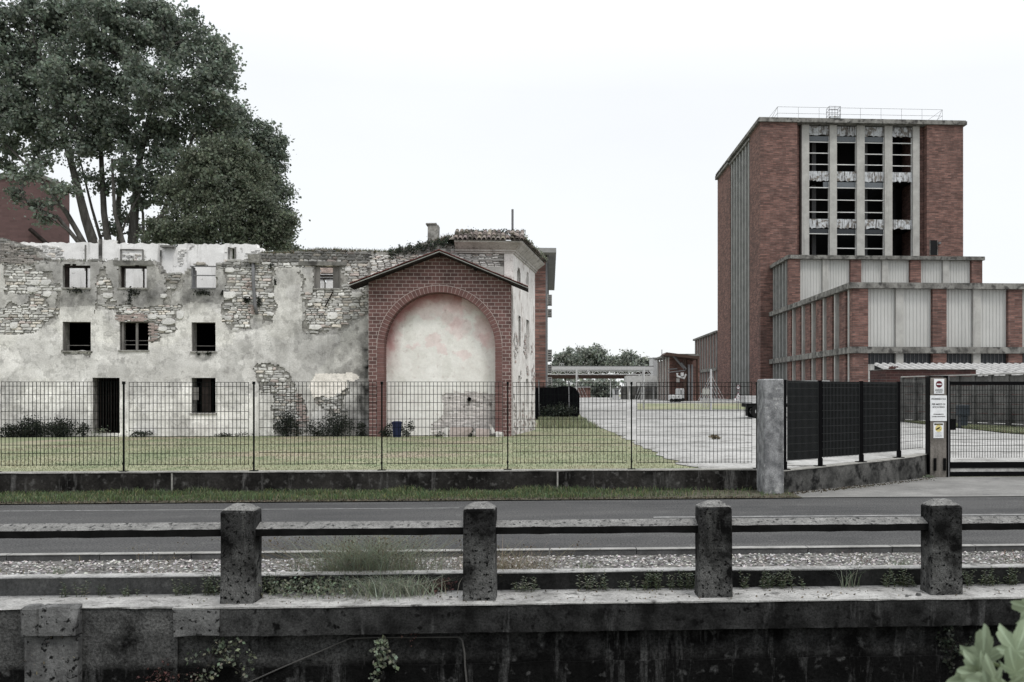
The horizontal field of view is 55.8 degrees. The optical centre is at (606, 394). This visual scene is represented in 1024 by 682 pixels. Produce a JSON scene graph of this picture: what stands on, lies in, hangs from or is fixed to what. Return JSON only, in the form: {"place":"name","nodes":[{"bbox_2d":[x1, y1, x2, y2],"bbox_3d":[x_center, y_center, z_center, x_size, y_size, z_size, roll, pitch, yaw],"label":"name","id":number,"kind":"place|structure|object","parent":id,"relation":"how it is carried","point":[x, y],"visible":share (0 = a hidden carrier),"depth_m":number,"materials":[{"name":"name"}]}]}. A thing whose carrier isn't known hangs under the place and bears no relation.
{"place":"outdoors","nodes":[
{"label":"outdoors","id":0,"kind":"place"},
{"bbox_2d":[0,483,802,503],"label":"verge","id":1,"kind":"structure","parent":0,"point":[745,493],"depth_m":17.48,"materials":[{"name":"green plant"}]},
{"bbox_2d":[0,468,756,493],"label":"boundary wall","id":2,"kind":"structure","parent":1,"relation":"on","point":[479,479],"depth_m":18.38,"materials":[{"name":"concrete"}]},
{"bbox_2d":[0,381,756,471],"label":"wire fence","id":3,"kind":"object","parent":2,"relation":"on","point":[398,435],"visible":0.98,"depth_m":18.54,"materials":[{"name":"black metal"}]},
{"bbox_2d":[0,496,795,503],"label":"roadside litter","id":4,"kind":"object","parent":1,"relation":"on","point":[345,500],"visible":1,"depth_m":16.99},
{"bbox_2d":[757,379,783,493],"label":"concrete pillar","id":5,"kind":"structure","parent":1,"relation":"on","point":[770,435],"depth_m":18.12,"materials":[{"name":"grey concrete"}]},
{"bbox_2d":[0,395,994,476],"bbox_3d":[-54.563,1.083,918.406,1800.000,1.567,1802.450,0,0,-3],"label":"ground","id":6,"kind":"structure","parent":0,"point":[12,442],"depth_m":25.96,"materials":[{"name":"green plant"}]},
{"bbox_2d":[0,422,27,437],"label":"bush","id":7,"kind":"object","parent":6,"relation":"on","point":[10,432],"visible":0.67,"depth_m":35.66,"materials":[{"name":"green plant"}]},
{"bbox_2d":[14,414,47,437],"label":"bush","id":8,"kind":"object","parent":6,"relation":"on","point":[30,427],"visible":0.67,"depth_m":35.77,"materials":[{"name":"green plant"}]},
{"bbox_2d":[0,173,69,242],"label":"red brick hall","id":9,"kind":"structure","parent":6,"relation":"on","point":[19,228],"depth_m":75.43,"materials":[{"name":"brick"}]},
{"bbox_2d":[37,416,80,435],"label":"bush","id":10,"kind":"object","parent":6,"relation":"on","point":[60,426],"visible":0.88,"depth_m":35.73,"materials":[{"name":"green plant"}]},
{"bbox_2d":[0,0,249,243],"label":"poplar tree","id":11,"kind":"object","parent":6,"relation":"on","point":[28,65],"visible":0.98,"depth_m":57.39,"materials":[{"name":"green plant"}]},
{"bbox_2d":[0,238,403,436],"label":"ruined house","id":12,"kind":"structure","parent":6,"relation":"on","point":[95,315],"depth_m":36.61,"materials":[{"name":"paint"}]},
{"bbox_2d":[64,265,89,286],"bbox_3d":[-20.040,-4.463,36.576,0.997,0.865,0.400,0,0,-3],"label":"window","id":13,"kind":"structure","parent":12,"relation":"in","point":[67,267],"depth_m":36.47,"materials":[{"name":"grey wood"}]},
{"bbox_2d":[100,378,119,432],"bbox_3d":[-18.899,0.424,36.659,1.015,2.100,0.030,0,0,-3],"label":"door","id":14,"kind":"structure","parent":12,"relation":"in","point":[100,378],"depth_m":36.64,"materials":[{"name":"brown wood"}]},
{"bbox_2d":[121,266,146,287],"bbox_3d":[-17.984,-4.468,36.698,1.043,0.847,0.400,0,0,-3],"label":"window","id":15,"kind":"structure","parent":12,"relation":"in","point":[123,268],"depth_m":36.57,"materials":[{"name":"grey wood"}]},
{"bbox_2d":[122,323,147,349],"bbox_3d":[-17.905,-2.204,36.542,1.023,1.032,0.080,0,0,-3],"label":"window","id":16,"kind":"structure","parent":12,"relation":"in","point":[137,340],"depth_m":36.53,"materials":[{"name":"grey wood"}]},
{"bbox_2d":[190,266,216,288],"bbox_3d":[-15.365,-4.458,36.688,0.963,0.873,0.330,0,0,-3],"label":"window","id":17,"kind":"structure","parent":12,"relation":"in","point":[193,275],"depth_m":36.55,"materials":[{"name":"wood"}]},
{"bbox_2d":[202,378,210,412],"bbox_3d":[-15.311,0.041,36.767,0.340,1.340,0.060,0,0,-3],"label":"window","id":18,"kind":"structure","parent":12,"relation":"in","point":[206,391],"depth_m":36.75,"materials":[{"name":"brown wood"}]},
{"bbox_2d":[314,266,340,287],"bbox_3d":[-10.732,-4.501,37.024,1.003,0.859,0.290,0,0,-3],"label":"window","id":19,"kind":"structure","parent":12,"relation":"in","point":[336,273],"depth_m":36.91,"materials":[{"name":"grey wood"}]},
{"bbox_2d":[127,129,310,258],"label":"evergreen tree","id":20,"kind":"object","parent":6,"relation":"on","point":[216,173],"visible":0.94,"depth_m":49.83,"materials":[{"name":"green plant"}]},
{"bbox_2d":[223,95,301,250],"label":"poplar tree","id":21,"kind":"object","parent":6,"relation":"on","point":[271,146],"visible":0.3,"depth_m":64.33,"materials":[{"name":"green plant"}]},
{"bbox_2d":[272,406,297,436],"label":"bush","id":22,"kind":"object","parent":6,"relation":"on","point":[282,430],"visible":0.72,"depth_m":36.35,"materials":[{"name":"green plant"}]},
{"bbox_2d":[304,419,326,436],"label":"bush","id":23,"kind":"object","parent":6,"relation":"on","point":[314,432],"visible":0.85,"depth_m":36.42,"materials":[{"name":"green plant"}]},
{"bbox_2d":[317,409,356,436],"bbox_3d":[-10.209,1.078,36.429,1.605,1.165,1.236,0,0,-3],"label":"bush","id":24,"kind":"object","parent":6,"relation":"on","point":[329,430],"visible":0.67,"depth_m":36.39,"materials":[{"name":"green plant"}]},
{"bbox_2d":[392,421,401,436],"bbox_3d":[-7.809,1.300,35.800,0.395,0.600,0.390,0,0,-3],"label":"blue bin","id":25,"kind":"object","parent":6,"relation":"on","point":[395,424],"visible":0.86,"depth_m":35.66,"materials":[{"name":"plastic"}]},
{"bbox_2d":[349,249,528,436],"bbox_3d":[-6.286,-1.856,36.446,6.623,7.141,1.250,0,0,-3],"label":"arched brick portal","id":26,"kind":"object","parent":6,"relation":"on","point":[442,318],"visible":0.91,"depth_m":36.87,"materials":[{"name":"pink paint"}]},
{"bbox_2d":[369,223,548,434],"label":"end house","id":27,"kind":"structure","parent":6,"relation":"on","point":[519,257],"depth_m":37.53,"materials":[{"name":"stone"}]},
{"bbox_2d":[450,427,472,436],"bbox_3d":[-5.490,1.460,36.327,0.861,0.439,0.363,0,0,-3],"label":"fallen block","id":28,"kind":"object","parent":6,"relation":"on","point":[468,430],"depth_m":36.16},
{"bbox_2d":[535,248,555,385],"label":"brick office","id":29,"kind":"structure","parent":6,"relation":"on","point":[544,279],"depth_m":59.87,"materials":[{"name":"brick"}]},
{"bbox_2d":[536,380,579,419],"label":"screened fence","id":30,"kind":"object","parent":6,"relation":"on","point":[549,399],"visible":0.37,"depth_m":54.92,"materials":[{"name":"fabric"}]},
{"bbox_2d":[538,401,578,418],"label":"dark bramble","id":31,"kind":"object","parent":6,"relation":"on","point":[566,410],"visible":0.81,"depth_m":54.34,"materials":[{"name":"green plant"}]},
{"bbox_2d":[548,346,585,381],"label":"tree","id":32,"kind":"object","parent":6,"relation":"on","point":[567,357],"visible":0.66,"depth_m":248.41,"materials":[{"name":"green plant"}]},
{"bbox_2d":[536,416,602,428],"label":"tall grass","id":33,"kind":"structure","parent":6,"relation":"on","point":[548,421],"depth_m":48.26,"materials":[{"name":"green plant"}]},
{"bbox_2d":[573,343,611,373],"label":"tree","id":34,"kind":"object","parent":6,"relation":"on","point":[594,355],"visible":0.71,"depth_m":253.75,"materials":[{"name":"green plant"}]},
{"bbox_2d":[584,379,619,397],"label":"thicket","id":35,"kind":"object","parent":6,"relation":"on","point":[601,390],"visible":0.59,"depth_m":173.40,"materials":[{"name":"green plant"}]},
{"bbox_2d":[601,349,643,373],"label":"tree","id":36,"kind":"object","parent":6,"relation":"on","point":[626,358],"visible":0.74,"depth_m":244.44,"materials":[{"name":"green plant"}]},
{"bbox_2d":[628,356,649,375],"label":"tree","id":37,"kind":"object","parent":6,"relation":"on","point":[643,361],"visible":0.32,"depth_m":239.73,"materials":[{"name":"green plant"}]},
{"bbox_2d":[784,453,926,491],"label":"angled wall","id":38,"kind":"structure","parent":6,"relation":"on","point":[873,471],"depth_m":19.78,"materials":[{"name":"concrete"}]},
{"bbox_2d":[784,379,922,469],"bbox_3d":[5.326,0.554,20.114,5.173,1.802,0.294,0,0,-40],"label":"screened fence","id":39,"kind":"object","parent":38,"relation":"on","point":[824,419],"visible":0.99,"depth_m":19.72,"materials":[{"name":"metal"}]},
{"bbox_2d":[925,376,948,476],"bbox_3d":[7.500,0.763,21.758,0.468,2.373,0.250,0,0,-3],"label":"gate post","id":40,"kind":"object","parent":6,"relation":"on","point":[937,451],"visible":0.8,"depth_m":21.68,"materials":[{"name":"metal"}]},
{"bbox_2d":[930,395,946,420],"bbox_3d":[7.498,0.313,21.672,0.382,0.578,0.010,0,0,-3],"label":"sign","id":41,"kind":"object","parent":40,"relation":"attached to","point":[938,407],"visible":1,"depth_m":21.67,"materials":[{"name":"white metal"}]},
{"bbox_2d":[933,423,943,437],"bbox_3d":[7.498,0.813,21.671,0.234,0.349,0.012,0,0,-3],"label":"sign","id":42,"kind":"object","parent":40,"relation":"attached to","point":[938,430],"visible":1,"depth_m":21.67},
{"bbox_2d":[934,379,943,393],"bbox_3d":[7.510,-0.181,21.671,0.234,0.337,0.013,0,0,-3],"label":"sign","id":43,"kind":"object","parent":40,"relation":"attached to","point":[938,386],"visible":1,"depth_m":21.67,"materials":[{"name":"white metal"}]},
{"bbox_2d":[949,381,1023,476],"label":"sliding gate","id":44,"kind":"structure","parent":6,"relation":"on","point":[990,465],"depth_m":21.86,"materials":[{"name":"black metal"}]},
{"bbox_2d":[0,496,1023,555],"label":"road","id":45,"kind":"structure","parent":0,"point":[429,510],"depth_m":14.93,"materials":[{"name":"grey asphalt"}]},
{"bbox_2d":[0,544,1023,561],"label":"kerb","id":46,"kind":"structure","parent":45,"relation":"on","point":[194,555],"depth_m":11.00,"materials":[{"name":"concrete"}]},
{"bbox_2d":[50,508,1023,517],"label":"road marking","id":47,"kind":"object","parent":45,"relation":"on","point":[653,517],"visible":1,"depth_m":15.01,"materials":[{"name":"white paint"}]},
{"bbox_2d":[0,550,1023,574],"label":"gravel strip","id":48,"kind":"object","parent":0,"point":[638,563],"depth_m":10.56,"materials":[{"name":"grey gravel"}]},
{"bbox_2d":[59,538,207,572],"bbox_3d":[-4.093,1.568,8.471,0.739,0.546,1.078,0,0,31],"label":"grass clump","id":49,"kind":"object","parent":48,"relation":"on","point":[148,561],"visible":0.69,"depth_m":8.57,"materials":[{"name":"green plant"}]},
{"bbox_2d":[207,535,535,591],"bbox_3d":[-2.174,1.507,8.617,2.483,0.669,2.320,0,0,40],"label":"grass clump","id":50,"kind":"object","parent":48,"relation":"on","point":[369,559],"visible":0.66,"depth_m":8.55,"materials":[{"name":"green plant"}]},
{"bbox_2d":[398,538,604,573],"bbox_3d":[-0.979,1.595,8.823,2.052,0.492,1.578,0,0,-3],"label":"grass clump","id":51,"kind":"object","parent":48,"relation":"on","point":[501,565],"visible":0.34,"depth_m":8.78,"materials":[{"name":"green plant"}]},
{"bbox_2d":[0,551,1020,574],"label":"gravel weeds","id":52,"kind":"object","parent":48,"relation":"on","point":[691,565],"visible":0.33,"depth_m":10.58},
{"bbox_2d":[0,0,1023,393],"label":"sky","id":53,"kind":"structure","parent":0,"point":[607,128],"materials":[{"name":"white"}]},
{"bbox_2d":[580,397,1023,471],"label":"yard","id":54,"kind":"structure","parent":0,"point":[748,443],"depth_m":36.04,"materials":[{"name":"grey concrete"}]},
{"bbox_2d":[548,363,653,398],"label":"pipe bridge","id":55,"kind":"structure","parent":54,"relation":"on","point":[590,376],"depth_m":132.30,"materials":[{"name":"white paint"}]},
{"bbox_2d":[621,386,656,398],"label":"grey yard wall","id":56,"kind":"structure","parent":54,"relation":"on","point":[638,392],"depth_m":136.50,"materials":[{"name":"concrete"}]},
{"bbox_2d":[624,376,656,399],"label":"silo box","id":57,"kind":"object","parent":54,"relation":"on","point":[629,379],"visible":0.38,"depth_m":128.56,"materials":[{"name":"metal"}]},
{"bbox_2d":[649,358,656,375],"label":"white cabin","id":58,"kind":"object","parent":54,"relation":"on","point":[652,362],"visible":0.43,"depth_m":140.68,"materials":[{"name":"paint"}]},
{"bbox_2d":[654,354,699,400],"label":"brick shed","id":59,"kind":"structure","parent":54,"relation":"on","point":[664,364],"depth_m":112.84,"materials":[{"name":"brick"}]},
{"bbox_2d":[661,352,698,400],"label":"steel canopy","id":60,"kind":"object","parent":54,"relation":"on","point":[685,358],"visible":0.94,"depth_m":109.42,"materials":[{"name":"white paint"}]},
{"bbox_2d":[637,403,744,408],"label":"grass strip","id":61,"kind":"object","parent":54,"relation":"on","point":[683,405],"depth_m":83.79,"materials":[{"name":"green plant"}]},
{"bbox_2d":[693,330,717,397],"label":"factory wing","id":62,"kind":"structure","parent":54,"relation":"on","point":[706,347],"depth_m":157.67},
{"bbox_2d":[696,369,725,409],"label":"stayed pole","id":63,"kind":"object","parent":54,"relation":"on","point":[711,392],"visible":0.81,"depth_m":72.53,"materials":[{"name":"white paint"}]},
{"bbox_2d":[739,396,755,417],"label":"flatbed truck","id":64,"kind":"object","parent":54,"relation":"on","point":[750,406],"visible":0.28,"depth_m":56.70,"materials":[{"name":"white paint"}]},
{"bbox_2d":[715,106,966,398],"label":"factory tower","id":65,"kind":"structure","parent":54,"relation":"on","point":[835,185],"depth_m":119.78,"materials":[{"name":"brick"}]},
{"bbox_2d":[809,136,828,170],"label":"window frame","id":66,"kind":"structure","parent":65,"relation":"in","point":[813,139],"depth_m":119.54,"materials":[{"name":"white metal"}]},
{"bbox_2d":[809,182,828,218],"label":"window frame","id":67,"kind":"structure","parent":65,"relation":"in","point":[825,184],"depth_m":119.60,"materials":[{"name":"white metal"}]},
{"bbox_2d":[809,229,828,254],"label":"window frame","id":68,"kind":"structure","parent":65,"relation":"in","point":[811,231],"depth_m":119.54,"materials":[{"name":"white metal"}]},
{"bbox_2d":[837,137,855,164],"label":"window frame","id":69,"kind":"structure","parent":65,"relation":"in","point":[840,139],"depth_m":119.74,"materials":[{"name":"white metal"}]},
{"bbox_2d":[837,182,855,212],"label":"window frame","id":70,"kind":"structure","parent":65,"relation":"in","point":[850,185],"depth_m":119.74,"materials":[{"name":"white metal"}]},
{"bbox_2d":[837,229,855,248],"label":"window frame","id":71,"kind":"structure","parent":65,"relation":"in","point":[839,231],"depth_m":119.74,"materials":[{"name":"white metal"}]},
{"bbox_2d":[865,137,883,171],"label":"window frame","id":72,"kind":"structure","parent":65,"relation":"in","point":[867,139],"depth_m":119.98,"materials":[{"name":"white metal"}]},
{"bbox_2d":[865,182,883,218],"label":"window frame","id":73,"kind":"structure","parent":65,"relation":"in","point":[868,185],"depth_m":119.95,"materials":[{"name":"white metal"}]},
{"bbox_2d":[865,229,883,255],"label":"window frame","id":74,"kind":"structure","parent":65,"relation":"in","point":[867,232],"depth_m":119.95,"materials":[{"name":"white metal"}]},
{"bbox_2d":[770,255,984,310],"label":"factory annex","id":75,"kind":"object","parent":54,"relation":"on","point":[796,278],"visible":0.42,"depth_m":110.29,"materials":[{"name":"metal"}]},
{"bbox_2d":[769,282,1023,381],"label":"factory annex","id":76,"kind":"object","parent":54,"relation":"on","point":[852,332],"visible":0.6,"depth_m":87.37,"materials":[{"name":"brick"}]},
{"bbox_2d":[868,353,894,363],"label":"window","id":77,"kind":"structure","parent":76,"relation":"in","point":[873,358],"depth_m":87.12,"materials":[{"name":"grey glass"}]},
{"bbox_2d":[904,353,930,363],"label":"window","id":78,"kind":"structure","parent":76,"relation":"in","point":[914,358],"depth_m":87.33,"materials":[{"name":"grey glass"}]},
{"bbox_2d":[947,354,970,363],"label":"window","id":79,"kind":"structure","parent":76,"relation":"in","point":[951,358],"depth_m":87.56,"materials":[{"name":"grey glass"}]},
{"bbox_2d":[981,354,1005,363],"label":"window","id":80,"kind":"structure","parent":76,"relation":"in","point":[985,358],"depth_m":87.74,"materials":[{"name":"grey glass"}]},
{"bbox_2d":[869,369,976,412],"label":"brick hut","id":81,"kind":"object","parent":54,"relation":"on","point":[890,375],"visible":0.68,"depth_m":58.26,"materials":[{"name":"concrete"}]},
{"bbox_2d":[874,363,1023,413],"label":"corrugated shed","id":82,"kind":"structure","parent":54,"relation":"on","point":[986,368],"depth_m":65.70,"materials":[{"name":"metal"}]},
{"bbox_2d":[900,373,1023,426],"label":"precast wall","id":83,"kind":"structure","parent":54,"relation":"on","point":[1006,377],"depth_m":46.24,"materials":[{"name":"concrete"}]},
{"bbox_2d":[956,405,969,427],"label":"meter box","id":84,"kind":"object","parent":54,"relation":"on","point":[961,416],"visible":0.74,"depth_m":44.60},
{"bbox_2d":[904,420,1023,433],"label":"wall foot grass","id":85,"kind":"structure","parent":54,"relation":"on","point":[1015,430],"depth_m":42.78,"materials":[{"name":"green plant"}]},
{"bbox_2d":[795,476,1023,496],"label":"driveway","id":86,"kind":"structure","parent":0,"point":[972,486],"depth_m":19.04,"materials":[{"name":"concrete"}]},
{"bbox_2d":[778,477,936,493],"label":"dead leaves","id":87,"kind":"object","parent":86,"relation":"on","point":[825,490],"visible":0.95,"depth_m":19.46,"materials":[{"name":"brown plant"}]},
{"bbox_2d":[946,599,1023,681],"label":"leafy shrub","id":88,"kind":"object","parent":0,"point":[982,655],"visible":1,"depth_m":1.43,"materials":[{"name":"green plant"}]},
{"label":"canal water","id":89,"kind":"structure","parent":0,"visible":0},
{"bbox_2d":[0,584,1023,681],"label":"canal wall","id":90,"kind":"structure","parent":89,"relation":"in","point":[774,634],"depth_m":7.93,"materials":[{"name":"concrete"}]},
{"bbox_2d":[137,658,197,681],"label":"wall plant","id":91,"kind":"object","parent":90,"relation":"attached to","point":[161,675],"depth_m":7.73,"materials":[{"name":"green plant"}]},
{"bbox_2d":[171,578,196,594],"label":"ledge weed","id":92,"kind":"object","parent":90,"relation":"on","point":[175,590],"visible":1,"depth_m":8.17,"materials":[{"name":"green plant"}]},
{"bbox_2d":[201,572,220,595],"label":"ledge weed","id":93,"kind":"object","parent":90,"relation":"on","point":[210,587],"visible":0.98,"depth_m":8.17,"materials":[{"name":"green plant"}]},
{"bbox_2d":[185,636,256,681],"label":"wall plant","id":94,"kind":"object","parent":90,"relation":"attached to","point":[221,647],"depth_m":7.75,"materials":[{"name":"green plant"}]},
{"bbox_2d":[262,570,280,593],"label":"ledge weed","id":95,"kind":"object","parent":90,"relation":"on","point":[274,586],"visible":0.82,"depth_m":8.22,"materials":[{"name":"green plant"}]},
{"bbox_2d":[259,570,365,598],"bbox_3d":[-2.493,1.624,8.271,0.946,0.193,0.788,0,0,-3],"label":"creeping weed","id":96,"kind":"object","parent":90,"relation":"on","point":[320,590],"visible":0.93,"depth_m":8.14,"materials":[{"name":"green plant"}]},
{"bbox_2d":[249,636,466,681],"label":"cable","id":97,"kind":"object","parent":90,"relation":"attached to","point":[374,637],"visible":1,"depth_m":7.85,"materials":[{"name":"black rubber"}]},
{"bbox_2d":[368,635,398,681],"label":"wall plant","id":98,"kind":"object","parent":90,"relation":"attached to","point":[382,646],"depth_m":7.80,"materials":[{"name":"green plant"}]},
{"bbox_2d":[316,566,462,602],"bbox_3d":[-1.810,1.613,8.315,1.492,0.195,1.314,0,0,-19],"label":"grass clump","id":99,"kind":"object","parent":90,"relation":"on","point":[384,588],"visible":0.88,"depth_m":8.15,"materials":[{"name":"green plant"}]},
{"bbox_2d":[419,577,457,593],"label":"creeping weed","id":100,"kind":"object","parent":90,"relation":"on","point":[440,585],"visible":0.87,"depth_m":8.31,"materials":[{"name":"green plant"}]},
{"bbox_2d":[0,584,1013,604],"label":"leaf litter","id":101,"kind":"object","parent":90,"relation":"on","point":[585,596],"visible":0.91,"depth_m":8.14,"materials":[{"name":"brown plant"}]},
{"bbox_2d":[0,498,1023,603],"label":"concrete railing","id":102,"kind":"object","parent":90,"relation":"on","point":[242,529],"visible":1,"depth_m":8.06,"materials":[{"name":"grey concrete"}]},
{"bbox_2d":[0,564,1023,595],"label":"wall","id":103,"kind":"structure","parent":90,"relation":"on","point":[52,584],"depth_m":8.42,"materials":[{"name":"concrete"}]},
{"bbox_2d":[633,568,664,590],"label":"ledge weed","id":104,"kind":"object","parent":90,"relation":"on","point":[659,580],"visible":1,"depth_m":8.41,"materials":[{"name":"green plant"}]},
{"bbox_2d":[666,569,694,589],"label":"ledge weed","id":105,"kind":"object","parent":90,"relation":"on","point":[688,585],"visible":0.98,"depth_m":8.42,"materials":[{"name":"green plant"}]},
{"bbox_2d":[761,568,805,588],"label":"ledge weed","id":106,"kind":"object","parent":90,"relation":"on","point":[784,581],"visible":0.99,"depth_m":8.48,"materials":[{"name":"green plant"}]},
{"bbox_2d":[822,558,867,587],"bbox_3d":[2.142,1.588,8.582,0.499,0.244,0.423,0,0,-30],"label":"grass clump","id":107,"kind":"object","parent":90,"relation":"on","point":[849,581],"visible":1,"depth_m":8.51,"materials":[{"name":"green plant"}]},
{"bbox_2d":[880,567,917,586],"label":"ledge weed","id":108,"kind":"object","parent":90,"relation":"on","point":[912,582],"visible":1,"depth_m":8.54,"materials":[{"name":"green plant"}]},
{"bbox_2d":[935,625,973,672],"bbox_3d":[2.947,2.125,8.095,0.328,0.461,0.144,0,0,-3],"label":"wall plant","id":109,"kind":"object","parent":90,"relation":"attached to","point":[945,640],"depth_m":8.10,"materials":[{"name":"green plant"}]},
{"bbox_2d":[976,566,1019,585],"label":"ledge weed","id":110,"kind":"object","parent":90,"relation":"on","point":[1013,581],"visible":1,"depth_m":8.60,"materials":[{"name":"green plant"}]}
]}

